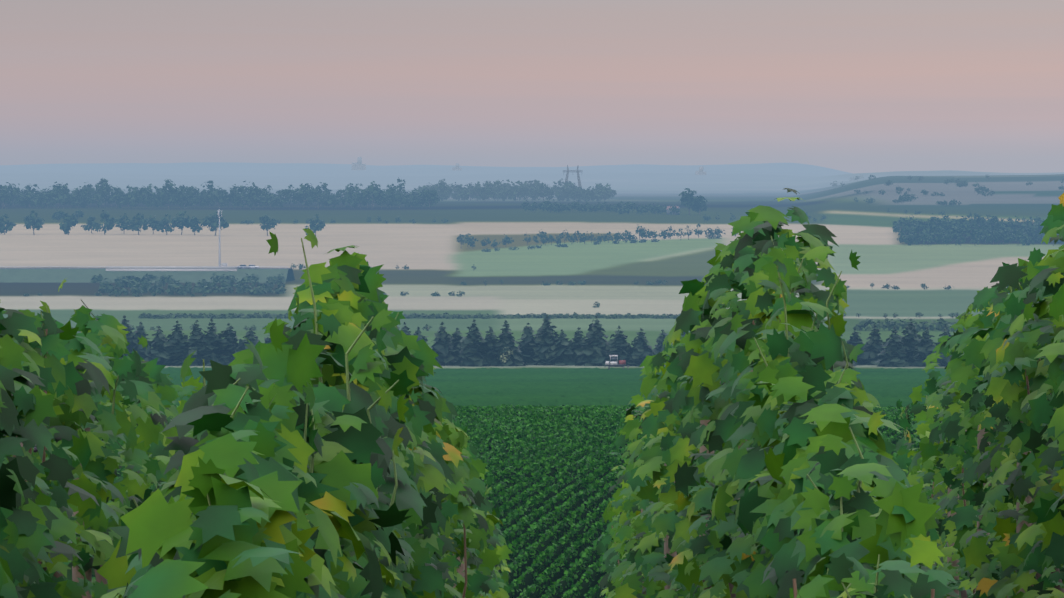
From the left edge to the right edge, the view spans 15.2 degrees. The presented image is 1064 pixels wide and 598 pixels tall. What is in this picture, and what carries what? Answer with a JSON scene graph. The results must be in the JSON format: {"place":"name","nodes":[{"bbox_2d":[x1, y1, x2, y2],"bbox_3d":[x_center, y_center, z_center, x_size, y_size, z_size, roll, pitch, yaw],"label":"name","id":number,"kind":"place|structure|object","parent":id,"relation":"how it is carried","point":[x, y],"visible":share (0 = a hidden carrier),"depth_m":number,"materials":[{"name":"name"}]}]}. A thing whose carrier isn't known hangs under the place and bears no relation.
{"place":"outdoors","nodes":[
{"label":"outdoors","id":0,"kind":"place"},
{"bbox_2d":[0,266,294,282],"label":"road embankment","id":1,"kind":"structure","parent":0,"point":[192,274],"depth_m":1389.22,"materials":[{"name":"green plant"}]},
{"bbox_2d":[237,265,258,268],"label":"car","id":2,"kind":"object","parent":1,"relation":"on","point":[243,266],"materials":[{"name":"white metal"}]},
{"bbox_2d":[0,162,1063,597],"bbox_3d":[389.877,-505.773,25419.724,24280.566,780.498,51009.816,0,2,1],"label":"distant farmland","id":3,"kind":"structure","parent":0,"point":[438,258],"depth_m":2095.72,"materials":[{"name":"soil"}]},
{"bbox_2d":[0,278,202,597],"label":"vine row","id":4,"kind":"object","parent":3,"relation":"on","point":[59,381],"visible":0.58,"depth_m":11.42,"materials":[{"name":"plant"}]},
{"bbox_2d":[0,210,325,235],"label":"row of trees","id":5,"kind":"object","parent":3,"relation":"on","point":[193,223],"visible":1,"depth_m":2355.70,"materials":[{"name":"green plant"}]},
{"bbox_2d":[90,273,285,294],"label":"embankment bush","id":6,"kind":"object","parent":3,"relation":"on","point":[146,286],"visible":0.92,"depth_m":1295.88,"materials":[{"name":"green plant"}]},
{"bbox_2d":[0,177,442,208],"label":"tree line","id":7,"kind":"object","parent":3,"relation":"on","point":[84,196],"visible":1,"depth_m":3437.64,"materials":[{"name":"green plant"}]},
{"bbox_2d":[218,205,226,265],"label":"telecom mast","id":8,"kind":"object","parent":3,"relation":"on","point":[220,263],"visible":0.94,"depth_m":1559.79,"materials":[{"name":"silver metal"}]},
{"bbox_2d":[96,228,512,597],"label":"vine row","id":9,"kind":"object","parent":3,"relation":"on","point":[318,454],"visible":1,"depth_m":8.18,"materials":[{"name":"plant"}]},
{"bbox_2d":[352,157,365,169],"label":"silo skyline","id":10,"kind":"structure","parent":3,"relation":"on","point":[358,165],"depth_m":19990.32,"materials":[{"name":"grey concrete"}]},
{"bbox_2d":[452,163,461,170],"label":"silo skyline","id":11,"kind":"structure","parent":3,"relation":"on","point":[456,167],"depth_m":19705.35,"materials":[{"name":"grey concrete"}]},
{"bbox_2d":[500,347,513,362],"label":"bush","id":12,"kind":"object","parent":3,"relation":"on","point":[507,356],"visible":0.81,"depth_m":708.37,"materials":[{"name":"green plant"}]},
{"bbox_2d":[23,212,1007,330],"bbox_3d":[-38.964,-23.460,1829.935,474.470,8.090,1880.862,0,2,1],"label":"field edge bush","id":13,"kind":"object","parent":3,"relation":"on","point":[301,267],"visible":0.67,"depth_m":1352.80,"materials":[{"name":"green plant"}]},
{"bbox_2d":[415,178,616,201],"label":"tree line","id":14,"kind":"object","parent":3,"relation":"on","point":[525,190],"visible":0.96,"depth_m":4436.62,"materials":[{"name":"green plant"}]},
{"bbox_2d":[78,315,963,366],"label":"conifer row","id":15,"kind":"object","parent":3,"relation":"on","point":[546,346],"visible":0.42,"depth_m":711.64,"materials":[{"name":"green plant"}]},
{"bbox_2d":[23,404,1063,597],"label":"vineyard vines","id":16,"kind":"object","parent":3,"relation":"on","point":[550,472],"visible":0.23,"depth_m":242.33,"materials":[{"name":"green plant"}]},
{"bbox_2d":[112,367,983,406],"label":"field","id":17,"kind":"structure","parent":3,"relation":"on","point":[579,387],"depth_m":541.49,"materials":[{"name":"green plant"}]},
{"bbox_2d":[138,301,964,331],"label":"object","id":18,"kind":"object","parent":3,"relation":"on","point":[939,326],"visible":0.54,"depth_m":998.48,"materials":[{"name":"green plant"}]},
{"bbox_2d":[563,165,582,187],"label":"power pylon","id":19,"kind":"object","parent":3,"relation":"on","point":[578,178],"visible":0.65,"depth_m":6023.02,"materials":[{"name":"grey metal"}]},
{"bbox_2d":[456,223,737,247],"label":"hedgerow trees","id":20,"kind":"object","parent":3,"relation":"on","point":[641,232],"visible":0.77,"depth_m":2079.57,"materials":[{"name":"green plant"}]},
{"bbox_2d":[520,200,680,214],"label":"tree line","id":21,"kind":"object","parent":3,"relation":"on","point":[547,205],"visible":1,"depth_m":3182.78,"materials":[{"name":"green plant"}]},
{"bbox_2d":[605,354,625,369],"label":"tractor","id":22,"kind":"object","parent":3,"relation":"on","point":[613,361],"visible":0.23,"depth_m":687.91,"materials":[{"name":"white metal"}]},
{"bbox_2d":[679,188,707,214],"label":"lone tree","id":23,"kind":"object","parent":3,"relation":"on","point":[688,200],"visible":1,"depth_m":3052.46,"materials":[{"name":"green plant"}]},
{"bbox_2d":[695,166,705,174],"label":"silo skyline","id":24,"kind":"structure","parent":3,"relation":"on","point":[700,172],"depth_m":13244.64,"materials":[{"name":"grey concrete"}]},
{"bbox_2d":[596,188,960,597],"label":"vine row","id":25,"kind":"object","parent":3,"relation":"on","point":[809,493],"visible":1,"depth_m":11.51,"materials":[{"name":"plant"}]},
{"bbox_2d":[830,174,1063,205],"bbox_3d":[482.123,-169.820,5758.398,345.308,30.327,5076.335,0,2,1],"label":"bushes","id":26,"kind":"object","parent":3,"relation":"on","point":[903,198],"visible":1,"depth_m":3661.39,"materials":[{"name":"green plant"}]},
{"bbox_2d":[887,208,1034,222],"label":"bushes","id":27,"kind":"object","parent":3,"relation":"on","point":[968,216],"visible":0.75,"depth_m":2944.03,"materials":[{"name":"green plant"}]},
{"bbox_2d":[892,213,1063,245],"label":"forest","id":28,"kind":"object","parent":3,"relation":"on","point":[937,226],"visible":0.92,"depth_m":2170.86,"materials":[{"name":"green plant"}]},
{"bbox_2d":[895,193,1063,597],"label":"vine row","id":29,"kind":"object","parent":3,"relation":"on","point":[976,441],"visible":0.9,"depth_m":14.93,"materials":[{"name":"plant"}]},
{"bbox_2d":[0,0,1063,173],"label":"sky","id":30,"kind":"structure","parent":0,"point":[851,86],"materials":[{"name":"pink"}]},
{"bbox_2d":[667,206,679,214],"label":"white house","id":31,"kind":"structure","parent":0,"point":[668,211],"depth_m":3071.28,"materials":[{"name":"paint"}]}
]}

